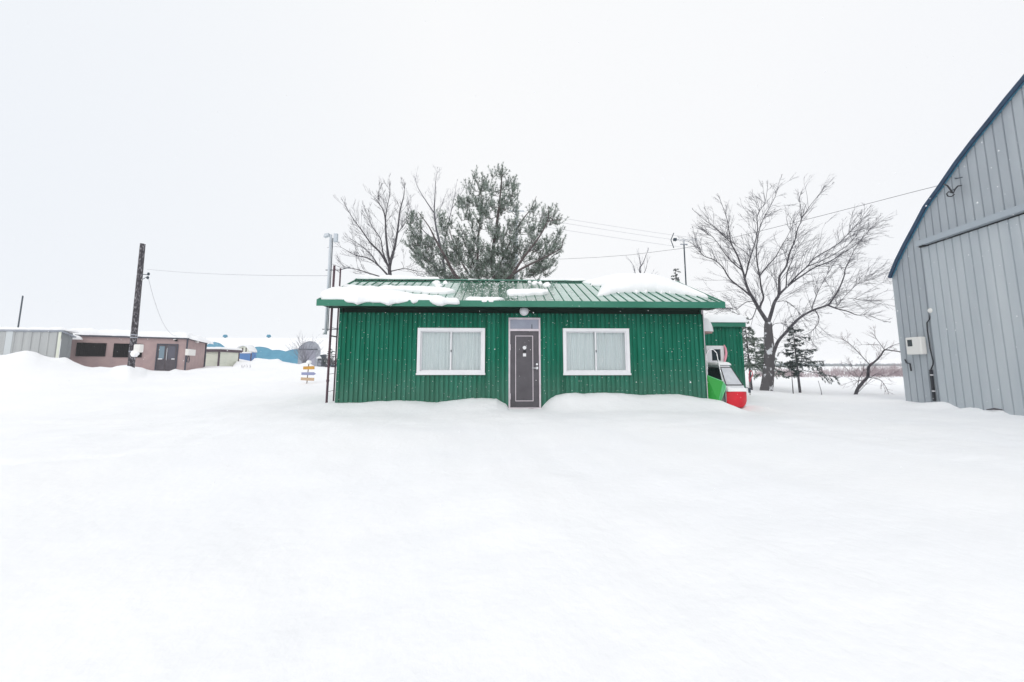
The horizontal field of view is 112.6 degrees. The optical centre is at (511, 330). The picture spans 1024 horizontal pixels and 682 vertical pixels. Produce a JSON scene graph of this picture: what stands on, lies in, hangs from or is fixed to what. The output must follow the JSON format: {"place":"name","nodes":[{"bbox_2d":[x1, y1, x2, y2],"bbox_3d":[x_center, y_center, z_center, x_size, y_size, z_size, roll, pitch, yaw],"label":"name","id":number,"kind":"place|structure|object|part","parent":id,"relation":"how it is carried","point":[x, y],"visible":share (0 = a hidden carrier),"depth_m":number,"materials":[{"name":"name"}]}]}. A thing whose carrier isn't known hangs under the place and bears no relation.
{"place":"outdoors","nodes":[
{"label":"outdoors","id":0,"kind":"place"},
{"bbox_2d":[0,351,1023,681],"bbox_3d":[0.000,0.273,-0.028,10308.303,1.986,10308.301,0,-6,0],"label":"ground","id":1,"kind":"structure","parent":0,"point":[616,537],"depth_m":2.26,"materials":[{"name":"white snow"}]},
{"bbox_2d":[17,296,23,326],"bbox_3d":[-49.489,0.208,34.149,0.150,7.463,0.110,0,-6,0],"label":"thin pole","id":2,"kind":"object","parent":1,"relation":"on","point":[20,311],"visible":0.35,"depth_m":34.33,"materials":[{"name":"grey metal"}]},
{"bbox_2d":[0,329,75,358],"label":"grey shed","id":3,"kind":"structure","parent":1,"relation":"on","point":[47,344],"depth_m":21.45,"materials":[{"name":"grey metal"}]},
{"bbox_2d":[0,327,78,332],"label":"snow slab","id":4,"kind":"structure","parent":3,"relation":"on","point":[51,328],"depth_m":21.50,"materials":[{"name":"white snow"}]},
{"bbox_2d":[61,334,82,339],"bbox_3d":[-29.640,0.309,22.660,1.186,0.552,1.150,0,-6,0],"label":"snow patch","id":5,"kind":"object","parent":3,"relation":"on","point":[78,337],"visible":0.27,"depth_m":22.93,"materials":[{"name":"white snow"}]},
{"bbox_2d":[70,335,206,370],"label":"brown building","id":6,"kind":"structure","parent":1,"relation":"on","point":[163,354],"depth_m":24.82,"materials":[{"name":"brick"}]},
{"bbox_2d":[75,343,106,355],"bbox_3d":[-28.906,1.323,23.454,1.351,0.921,0.068,3,-7,-31],"label":"window","id":7,"kind":"structure","parent":6,"relation":"in","point":[82,349],"depth_m":23.44,"materials":[{"name":"black glass"}]},
{"bbox_2d":[113,343,141,356],"bbox_3d":[-27.405,1.436,24.360,1.420,0.971,0.068,3,-7,-31],"label":"window","id":8,"kind":"structure","parent":6,"relation":"in","point":[119,350],"depth_m":24.19,"materials":[{"name":"black glass"}]},
{"bbox_2d":[72,328,206,338],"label":"snow slab","id":9,"kind":"structure","parent":6,"relation":"on","point":[92,331],"depth_m":24.41,"materials":[{"name":"white snow"}]},
{"bbox_2d":[156,344,166,370],"bbox_3d":[-25.924,2.017,25.224,0.440,1.938,0.040,3,-7,-31],"label":"door","id":10,"kind":"structure","parent":6,"relation":"in","point":[161,354],"depth_m":25.22,"materials":[{"name":"grey metal"}]},
{"bbox_2d":[164,345,176,370],"bbox_3d":[-25.479,2.044,25.497,0.566,1.938,0.034,3,-7,-31],"label":"door","id":11,"kind":"structure","parent":6,"relation":"in","point":[170,363],"depth_m":25.49,"materials":[{"name":"grey metal"}]},
{"bbox_2d":[189,335,212,343],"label":"snow slab","id":12,"kind":"structure","parent":6,"relation":"on","point":[196,338],"depth_m":27.25,"materials":[{"name":"white snow"}]},
{"bbox_2d":[127,243,149,367],"bbox_3d":[-20.441,-1.140,18.759,0.832,7.486,0.297,-1,-6,12],"label":"wooden pole","id":13,"kind":"object","parent":1,"relation":"on","point":[134,346],"visible":0.95,"depth_m":18.74,"materials":[{"name":"brown wood"}]},
{"bbox_2d":[130,351,139,356],"bbox_3d":[-20.297,1.255,18.366,0.427,0.347,0.242,0,-6,0],"label":"snow patch","id":14,"kind":"object","parent":13,"relation":"attached to","point":[134,353],"visible":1,"depth_m":18.29,"materials":[{"name":"white snow"}]},
{"bbox_2d":[205,349,241,365],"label":"cream shed","id":15,"kind":"structure","parent":1,"relation":"on","point":[219,357],"depth_m":33.21,"materials":[{"name":"beige metal"}]},
{"bbox_2d":[207,347,241,349],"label":"snow slab","id":16,"kind":"structure","parent":15,"relation":"on","point":[228,348],"depth_m":33.45,"materials":[{"name":"white snow"}]},
{"bbox_2d":[239,346,255,360],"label":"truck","id":17,"kind":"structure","parent":1,"relation":"on","point":[245,354],"depth_m":41.91,"materials":[{"name":"blue metal"}]},
{"bbox_2d":[237,344,256,351],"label":"snow slab","id":18,"kind":"object","parent":17,"relation":"on","point":[252,348],"depth_m":41.98,"materials":[{"name":"white snow"}]},
{"bbox_2d":[207,335,297,363],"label":"blue barn","id":19,"kind":"structure","parent":1,"relation":"on","point":[268,353],"depth_m":57.70,"materials":[{"name":"metal"}]},
{"bbox_2d":[207,338,337,364],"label":"snow slab","id":20,"kind":"structure","parent":19,"relation":"on","point":[274,343],"depth_m":59.78,"materials":[{"name":"white snow"}]},
{"bbox_2d":[301,364,315,383],"bbox_3d":[-9.558,2.111,16.053,0.696,1.171,0.077,0,-6,0],"label":"signpost","id":21,"kind":"object","parent":1,"relation":"on","point":[308,367],"visible":0.87,"depth_m":16.02,"materials":[{"name":"brown"}]},
{"bbox_2d":[284,331,333,362],"bbox_3d":[-21.418,1.691,35.986,4.914,3.577,4.467,0,-6,0],"label":"bare bush","id":22,"kind":"object","parent":1,"relation":"on","point":[304,353],"visible":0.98,"depth_m":35.70,"materials":[{"name":"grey plant"}]},
{"bbox_2d":[298,341,320,365],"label":"arched shed","id":23,"kind":"structure","parent":1,"relation":"on","point":[314,361],"depth_m":43.89,"materials":[{"name":"metal"}]},
{"bbox_2d":[303,350,315,365],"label":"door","id":24,"kind":"structure","parent":23,"relation":"in","point":[313,360],"depth_m":43.83,"materials":[{"name":"grey"}]},
{"bbox_2d":[318,354,326,366],"bbox_3d":[-21.205,3.445,38.111,0.724,1.509,0.570,0,-6,0],"label":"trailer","id":25,"kind":"object","parent":1,"relation":"on","point":[319,364],"visible":0.48,"depth_m":37.87,"materials":[{"name":"grey metal"}]},
{"bbox_2d":[317,353,332,366],"bbox_3d":[-17.980,2.877,32.950,2.475,1.462,1.754,0,-6,0],"label":"bare bush","id":26,"kind":"object","parent":1,"relation":"on","point":[325,365],"visible":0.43,"depth_m":32.84,"materials":[{"name":"grey plant"}]},
{"bbox_2d":[322,349,336,364],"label":"spruce tree","id":27,"kind":"object","parent":1,"relation":"on","point":[325,361],"visible":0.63,"depth_m":29.86,"materials":[{"name":"grey plant"}]},
{"bbox_2d":[332,174,436,276],"bbox_3d":[-6.518,-2.399,17.015,5.907,10.309,2.363,0,-6,0],"label":"bare tree","id":28,"kind":"object","parent":1,"relation":"on","point":[390,259],"visible":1,"depth_m":17.01,"materials":[{"name":"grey plant"}]},
{"bbox_2d":[406,164,466,278],"bbox_3d":[-5.637,-4.870,25.468,5.177,16.611,2.034,0,-6,0],"label":"bare tree","id":29,"kind":"object","parent":1,"relation":"on","point":[435,217],"visible":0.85,"depth_m":25.92,"materials":[{"name":"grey plant"}]},
{"bbox_2d":[401,162,567,279],"bbox_3d":[-1.763,-6.309,20.092,9.985,10.206,8.396,0,-6,0],"label":"pine tree","id":30,"kind":"object","parent":1,"relation":"on","point":[507,261],"visible":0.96,"depth_m":18.89,"materials":[{"name":"green plant"}]},
{"bbox_2d":[510,207,523,279],"bbox_3d":[0.346,-3.149,26.403,1.200,13.534,0.418,0,-6,0],"label":"utility pole","id":31,"kind":"object","parent":1,"relation":"on","point":[517,238],"visible":0.22,"depth_m":26.80,"materials":[{"name":"metal"}]},
{"bbox_2d":[523,216,874,262],"bbox_3d":[23.071,-7.939,31.948,46.541,1.408,0.022,1,-6,-12],"label":"overhead wire","id":32,"kind":"object","parent":31,"relation":"attached to","point":[694,242],"visible":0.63,"depth_m":30.03,"materials":[{"name":"grey"}]},
{"bbox_2d":[518,222,881,268],"bbox_3d":[23.035,-7.368,31.891,46.472,1.411,0.022,1,-6,-12],"label":"overhead wire","id":33,"kind":"object","parent":31,"relation":"attached to","point":[692,248],"visible":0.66,"depth_m":29.99,"materials":[{"name":"grey"}]},
{"bbox_2d":[534,213,887,259],"bbox_3d":[23.098,-8.348,31.989,46.593,1.378,0.022,1,-6,-12],"label":"overhead wire","id":34,"kind":"object","parent":31,"relation":"attached to","point":[696,238],"visible":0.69,"depth_m":30.30,"materials":[{"name":"grey"}]},
{"bbox_2d":[571,186,935,258],"bbox_3d":[4.858,-4.904,17.174,3.417,3.298,20.583,4,-7,-35],"label":"overhead wire","id":35,"kind":"object","parent":31,"relation":"attached to","point":[766,229],"visible":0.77,"depth_m":12.62,"materials":[{"name":"grey"}]},
{"bbox_2d":[316,278,725,408],"bbox_3d":[0.403,0.478,11.121,10.999,4.342,4.620,0,-6,-2],"label":"green cabin","id":36,"kind":"object","parent":1,"relation":"on","point":[390,357],"visible":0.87,"depth_m":9.30,"materials":[{"name":"green metal"}]},
{"bbox_2d":[325,265,340,402],"bbox_3d":[-4.986,0.192,9.518,0.085,4.087,0.566,1,-6,-10],"label":"ladder","id":37,"kind":"object","parent":36,"relation":"attached to","point":[329,348],"visible":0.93,"depth_m":9.40,"materials":[{"name":"grey metal"}]},
{"bbox_2d":[322,233,349,334],"bbox_3d":[-5.142,-1.395,10.003,1.020,3.056,0.203,-1,-6,14],"label":"service mast","id":38,"kind":"object","parent":36,"relation":"attached to","point":[331,241],"visible":0.93,"depth_m":10.11,"materials":[{"name":"metal"}]},
{"bbox_2d":[149,269,326,275],"bbox_3d":[-12.907,-2.517,14.572,17.236,2.688,0.015,-3,-7,30],"label":"overhead wire","id":39,"kind":"object","parent":38,"relation":"attached to","point":[263,275],"visible":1,"depth_m":11.61,"materials":[{"name":"grey"}]},
{"bbox_2d":[320,286,459,305],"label":"snow slab","id":40,"kind":"structure","parent":36,"relation":"on","point":[357,295],"depth_m":8.79,"materials":[{"name":"white snow"}]},
{"bbox_2d":[357,274,438,279],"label":"snow slab","id":41,"kind":"structure","parent":36,"relation":"on","point":[365,276],"depth_m":11.15,"materials":[{"name":"white snow"}]},
{"bbox_2d":[343,284,455,293],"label":"snow slab","id":42,"kind":"structure","parent":36,"relation":"on","point":[429,289],"depth_m":9.75,"materials":[{"name":"white snow"}]},
{"bbox_2d":[416,328,484,374],"bbox_3d":[-1.642,0.568,9.254,1.846,1.264,0.164,0,-6,-2],"label":"window","id":43,"kind":"structure","parent":36,"relation":"in","point":[445,351],"depth_m":9.29,"materials":[{"name":"white paint"}]},
{"bbox_2d":[465,296,503,301],"bbox_3d":[-0.718,-0.821,9.044,1.022,0.199,0.336,0,-6,0],"label":"snow patch","id":44,"kind":"object","parent":36,"relation":"on","point":[485,299],"visible":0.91,"depth_m":8.97,"materials":[{"name":"white snow"}]},
{"bbox_2d":[416,281,571,300],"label":"snow crumbs","id":45,"kind":"object","parent":36,"relation":"on","point":[497,289],"visible":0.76,"depth_m":10.10,"materials":[{"name":"white snow"}]},
{"bbox_2d":[510,331,538,406],"bbox_3d":[0.333,1.039,9.239,0.789,2.042,0.119,0,-6,0],"label":"door","id":46,"kind":"structure","parent":36,"relation":"in","point":[524,362],"depth_m":9.24,"materials":[{"name":"grey metal"}]},
{"bbox_2d":[510,320,538,328],"bbox_3d":[0.341,-0.167,9.381,0.777,0.254,0.010,0,-6,-2],"label":"transom window","id":47,"kind":"structure","parent":36,"relation":"in","point":[514,324],"depth_m":9.37,"materials":[{"name":"grey glass"}]},
{"bbox_2d":[507,288,548,295],"bbox_3d":[0.453,-1.072,9.741,1.225,0.354,0.634,0,-6,0],"label":"snow patch","id":48,"kind":"object","parent":36,"relation":"on","point":[524,292],"visible":0.98,"depth_m":9.61,"materials":[{"name":"white snow"}]},
{"bbox_2d":[543,282,550,286],"bbox_3d":[1.100,-1.440,10.800,0.279,0.284,0.511,0,-6,0],"label":"snow patch","id":49,"kind":"object","parent":36,"relation":"on","point":[546,284],"visible":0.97,"depth_m":10.71,"materials":[{"name":"white snow"}]},
{"bbox_2d":[540,278,585,281],"bbox_3d":[1.734,-1.658,11.457,1.654,0.166,0.326,0,-6,0],"label":"snow patch","id":50,"kind":"object","parent":36,"relation":"on","point":[577,280],"visible":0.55,"depth_m":11.36,"materials":[{"name":"white snow"}]},
{"bbox_2d":[590,282,599,285],"bbox_3d":[3.059,-1.532,11.123,1.165,0.439,0.804,0,-6,0],"label":"snow slab","id":51,"kind":"object","parent":36,"relation":"on","point":[595,283],"depth_m":10.82,"materials":[{"name":"white snow"}]},
{"bbox_2d":[563,328,630,374],"bbox_3d":[2.313,0.586,9.392,1.864,1.276,0.165,0,-6,-2],"label":"window","id":52,"kind":"structure","parent":36,"relation":"in","point":[609,345],"depth_m":9.43,"materials":[{"name":"glass"}]},
{"bbox_2d":[582,273,707,297],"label":"snow slab","id":53,"kind":"structure","parent":36,"relation":"on","point":[632,282],"depth_m":10.15,"materials":[{"name":"white snow"}]},
{"bbox_2d":[624,247,657,274],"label":"bare tree","id":54,"kind":"object","parent":1,"relation":"on","point":[642,263],"visible":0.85,"depth_m":27.74,"materials":[{"name":"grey plant"}]},
{"bbox_2d":[671,268,680,280],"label":"spruce tree","id":55,"kind":"object","parent":1,"relation":"on","point":[676,277],"visible":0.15,"depth_m":21.39,"materials":[{"name":"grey plant"}]},
{"bbox_2d":[671,233,695,284],"bbox_3d":[6.710,-1.891,13.153,1.052,3.861,0.360,0,-6,0],"label":"tv antenna","id":56,"kind":"object","parent":1,"relation":"on","point":[675,240],"visible":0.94,"depth_m":13.26,"materials":[{"name":"grey metal"}]},
{"bbox_2d":[706,349,725,400],"bbox_3d":[5.704,1.242,9.631,0.517,1.467,0.614,0,-6,0],"label":"snow scoop","id":57,"kind":"object","parent":1,"relation":"on","point":[716,389],"visible":0.85,"depth_m":9.52,"materials":[{"name":"green plastic"}]},
{"bbox_2d":[705,322,745,387],"bbox_3d":[6.550,1.281,12.126,2.498,2.943,1.916,0,-6,0],"label":"green annex","id":58,"kind":"object","parent":1,"relation":"on","point":[728,335],"visible":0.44,"depth_m":11.40,"materials":[{"name":"green metal"}]},
{"bbox_2d":[706,346,723,361],"bbox_3d":[6.760,0.810,11.382,0.594,0.594,0.080,0,-6,-2],"label":"window","id":59,"kind":"structure","parent":58,"relation":"in","point":[711,355],"depth_m":11.36,"materials":[{"name":"white paint"}]},
{"bbox_2d":[723,345,726,361],"bbox_3d":[7.061,0.832,11.303,0.145,0.712,0.072,0,-6,0],"label":"hose","id":60,"kind":"object","parent":58,"relation":"hanging from","point":[725,356],"visible":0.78,"depth_m":11.29,"materials":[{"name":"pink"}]},
{"bbox_2d":[703,314,747,322],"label":"snow slab","id":61,"kind":"structure","parent":58,"relation":"on","point":[725,318],"depth_m":11.37,"materials":[{"name":"white snow"}]},
{"bbox_2d":[708,365,750,408],"bbox_3d":[6.358,1.692,10.117,0.743,1.326,1.230,0,-6,0],"label":"utility vehicle","id":62,"kind":"object","parent":1,"relation":"on","point":[731,379],"visible":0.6,"depth_m":9.72,"materials":[{"name":"red paint"}]},
{"bbox_3d":[6.085,1.358,10.236,0.109,0.498,0.860,0,-6,0],"label":"side window","id":63,"kind":"part","parent":62,"relation":"part of","materials":[{"name":"black glass"}]},
{"bbox_2d":[707,362,730,364],"bbox_3d":[6.311,1.015,10.467,0.389,0.104,0.698,0,-6,0],"label":"snow patch","id":64,"kind":"object","parent":62,"relation":"on","point":[716,363],"visible":0.73,"depth_m":10.19,"materials":[{"name":"white snow"}]},
{"bbox_2d":[725,387,747,391],"bbox_3d":[6.304,1.656,9.609,0.572,0.123,0.148,0,-6,0],"label":"snow patch","id":65,"kind":"object","parent":62,"relation":"on","point":[729,389],"visible":0.98,"depth_m":9.55,"materials":[{"name":"white snow"}]},
{"bbox_2d":[742,317,774,389],"bbox_3d":[10.904,1.147,15.835,1.925,3.585,1.854,-3,-7,31],"label":"spruce tree","id":66,"kind":"object","parent":1,"relation":"on","point":[749,364],"visible":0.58,"depth_m":15.63,"materials":[{"name":"green plant"}]},
{"bbox_2d":[751,342,792,379],"bbox_3d":[12.694,1.820,16.982,1.819,2.474,1.928,0,-6,0],"label":"spruce tree","id":67,"kind":"object","parent":1,"relation":"on","point":[761,371],"visible":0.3,"depth_m":16.89,"materials":[{"name":"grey plant"}]},
{"bbox_2d":[678,173,896,390],"bbox_3d":[14.184,-2.261,15.680,13.270,10.471,4.231,1,-6,-12],"label":"bare tree","id":68,"kind":"object","parent":1,"relation":"on","point":[768,372],"visible":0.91,"depth_m":15.39,"materials":[{"name":"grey plant"}]},
{"bbox_2d":[777,357,799,393],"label":"spruce tree","id":69,"kind":"object","parent":1,"relation":"on","point":[791,369],"visible":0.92,"depth_m":13.49,"materials":[{"name":"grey plant"}]},
{"bbox_2d":[777,327,840,392],"bbox_3d":[11.683,1.256,13.773,1.601,2.892,1.738,0,-6,0],"label":"spruce tree","id":70,"kind":"object","parent":1,"relation":"on","point":[798,351],"visible":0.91,"depth_m":13.74,"materials":[{"name":"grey plant"}]},
{"bbox_2d":[744,363,901,365],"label":"treeline","id":71,"kind":"object","parent":1,"relation":"on","point":[840,364],"visible":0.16,"depth_m":216.78,"materials":[{"name":"grey"}]},
{"bbox_2d":[747,361,902,376],"bbox_3d":[34.029,3.771,33.831,25.046,1.674,7.924,0,-6,0],"label":"shrub row","id":72,"kind":"object","parent":1,"relation":"on","point":[873,372],"visible":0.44,"depth_m":32.32,"materials":[{"name":"brown"}]},
{"bbox_2d":[839,326,899,394],"bbox_3d":[14.290,1.205,13.456,4.031,2.954,1.216,1,-6,-10],"label":"fruit tree","id":73,"kind":"object","parent":1,"relation":"on","point":[863,381],"visible":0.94,"depth_m":13.30,"materials":[{"name":"grey plant"}]},
{"bbox_2d":[888,74,1023,415],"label":"steel barn","id":74,"kind":"structure","parent":1,"relation":"on","point":[975,359],"depth_m":8.32,"materials":[{"name":"grey metal"}]},
{"bbox_2d":[922,213,1023,415],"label":"sliding door","id":75,"kind":"structure","parent":74,"relation":"in","point":[984,355],"depth_m":8.16,"materials":[{"name":"grey metal"}]},
{"bbox_2d":[0,0,1023,364],"label":"sky","id":76,"kind":"structure","parent":0,"point":[383,55],"materials":[{"name":"white"}]},
{"bbox_2d":[14,0,1020,517],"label":"falling snow","id":77,"kind":"structure","parent":0,"point":[562,270],"depth_m":4.50,"materials":[{"name":"white snow"}]},
{"bbox_2d":[704,318,712,331],"bbox_3d":[5.659,-0.142,10.611,0.660,0.450,1.069,0,-6,0],"label":"snow slab","id":78,"kind":"object","parent":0,"point":[708,326],"depth_m":10.14,"materials":[{"name":"white snow"}]}
]}

